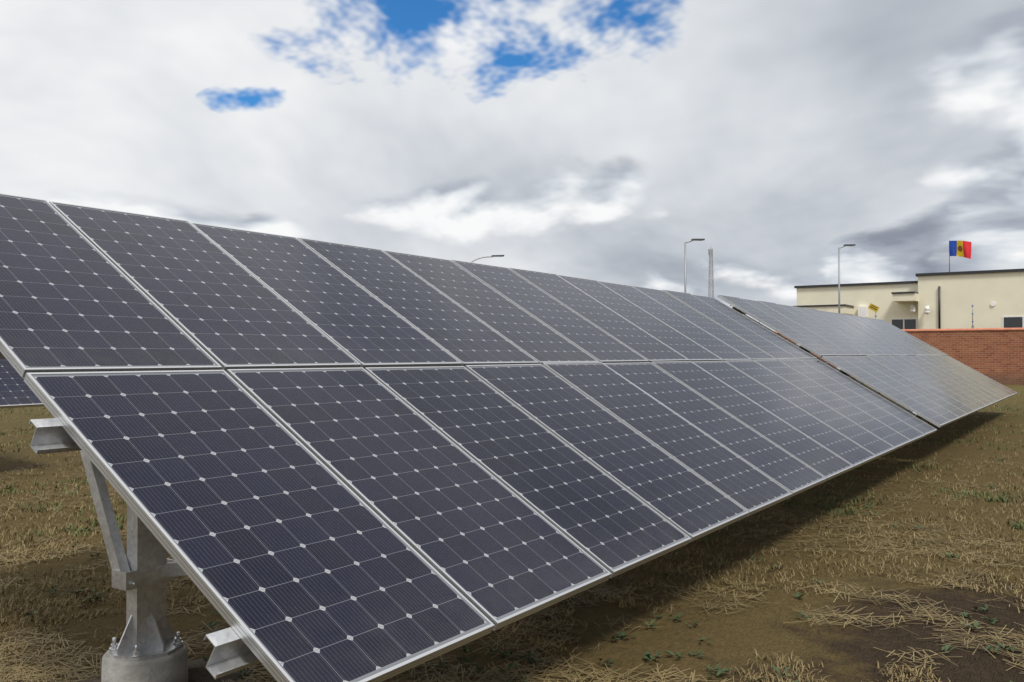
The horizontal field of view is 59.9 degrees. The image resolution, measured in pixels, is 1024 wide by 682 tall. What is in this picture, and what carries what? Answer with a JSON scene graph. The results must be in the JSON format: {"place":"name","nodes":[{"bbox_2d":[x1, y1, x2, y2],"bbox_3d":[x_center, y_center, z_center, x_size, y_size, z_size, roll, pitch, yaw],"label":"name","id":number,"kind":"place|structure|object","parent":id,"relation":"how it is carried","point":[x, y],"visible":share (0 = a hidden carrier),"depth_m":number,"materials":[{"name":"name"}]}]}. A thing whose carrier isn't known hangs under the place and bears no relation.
{"place":"outdoors","nodes":[
{"label":"outdoors","id":0,"kind":"place"},
{"bbox_2d":[0,359,43,408],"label":"solar panel","id":1,"kind":"object","parent":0,"point":[16,391],"visible":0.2,"depth_m":11.97,"materials":[{"name":"blue glass"}]},
{"bbox_2d":[0,352,260,678],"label":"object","id":2,"kind":"object","parent":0,"point":[145,571],"visible":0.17,"depth_m":3.99,"materials":[{"name":"silver metal"}]},
{"bbox_2d":[0,193,936,681],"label":"solar panel","id":3,"kind":"object","parent":2,"relation":"on","point":[316,461],"visible":1,"depth_m":4.93,"materials":[{"name":"blue glass"}]},
{"bbox_2d":[0,382,1023,681],"bbox_3d":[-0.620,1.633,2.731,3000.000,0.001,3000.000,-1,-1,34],"label":"ground","id":4,"kind":"structure","parent":0,"point":[840,652],"depth_m":5.92,"materials":[{"name":"soil"}]},
{"bbox_2d":[101,642,187,681],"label":"table footings","id":5,"kind":"object","parent":4,"relation":"in","point":[172,667],"visible":0.09,"depth_m":3.91,"materials":[{"name":"grey concrete"}]},
{"bbox_2d":[77,658,257,681],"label":"dry grass","id":6,"kind":"structure","parent":4,"relation":"on","point":[198,671],"depth_m":4.28,"materials":[{"name":"brown plant"}]},
{"bbox_2d":[471,255,503,262],"bbox_3d":[-1.732,-1.516,55.925,2.535,7.885,0.300,0,-1,-19],"label":"street lamp","id":7,"kind":"object","parent":4,"relation":"on","point":[489,256],"visible":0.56,"depth_m":56.07,"materials":[{"name":"grey metal"}]},
{"bbox_2d":[0,390,1023,681],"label":"grass tufts","id":8,"kind":"object","parent":4,"relation":"on","point":[532,624],"visible":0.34,"depth_m":5.89,"materials":[{"name":"plant"}]},
{"bbox_2d":[684,239,704,292],"bbox_3d":[10.259,-1.736,50.210,1.388,8.155,0.300,0,-1,-27],"label":"street lamp","id":9,"kind":"object","parent":4,"relation":"on","point":[685,260],"visible":0.49,"depth_m":49.95,"materials":[{"name":"grey metal"}]},
{"bbox_2d":[708,249,713,297],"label":"lattice mast","id":10,"kind":"object","parent":4,"relation":"on","point":[711,253],"visible":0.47,"depth_m":239.86,"materials":[{"name":"silver metal"}]},
{"bbox_2d":[730,305,927,422],"bbox_3d":[8.414,0.554,19.372,3.044,2.155,13.216,-1,-1,34],"label":"panel frame","id":11,"kind":"object","parent":4,"relation":"on","point":[847,375],"visible":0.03,"depth_m":14.21,"materials":[{"name":"metal"}]},
{"bbox_2d":[838,244,855,312],"bbox_3d":[20.746,-1.811,55.211,1.388,8.455,0.300,0,-1,-27],"label":"street lamp","id":12,"kind":"object","parent":4,"relation":"on","point":[839,273],"visible":0.59,"depth_m":54.94,"materials":[{"name":"grey metal"}]},
{"bbox_2d":[717,295,1016,427],"bbox_3d":[8.482,0.324,19.330,3.397,2.072,13.136,-1,-1,34],"label":"solar panel","id":13,"kind":"object","parent":4,"relation":"on","point":[930,383],"visible":1,"depth_m":16.85,"materials":[{"name":"glass"}]},
{"bbox_2d":[774,328,1023,384],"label":"brick wall","id":14,"kind":"structure","parent":4,"relation":"on","point":[996,354],"depth_m":46.96,"materials":[{"name":"brick"}]},
{"bbox_2d":[868,303,973,327],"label":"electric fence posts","id":15,"kind":"object","parent":14,"relation":"on","point":[873,307],"visible":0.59,"depth_m":50.19,"materials":[{"name":"grey metal"}]},
{"bbox_2d":[794,269,1023,328],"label":"building","id":16,"kind":"structure","parent":4,"relation":"on","point":[949,299],"depth_m":54.09,"materials":[{"name":"beige paint"}]},
{"bbox_2d":[910,302,994,313],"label":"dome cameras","id":17,"kind":"object","parent":16,"relation":"attached to","point":[913,310],"visible":1,"depth_m":54.01,"materials":[{"name":"white plastic"}]},
{"bbox_2d":[949,240,970,271],"bbox_3d":[27.238,-5.186,54.107,0.309,2.050,1.276,1,-1,-45],"label":"flag","id":18,"kind":"object","parent":16,"relation":"on","point":[960,248],"visible":0.94,"depth_m":54.19,"materials":[{"name":"multicoloured fabric"}]},
{"bbox_2d":[0,0,1023,330],"label":"sky","id":19,"kind":"structure","parent":0,"point":[585,139],"materials":[{"name":"white"}]}
]}

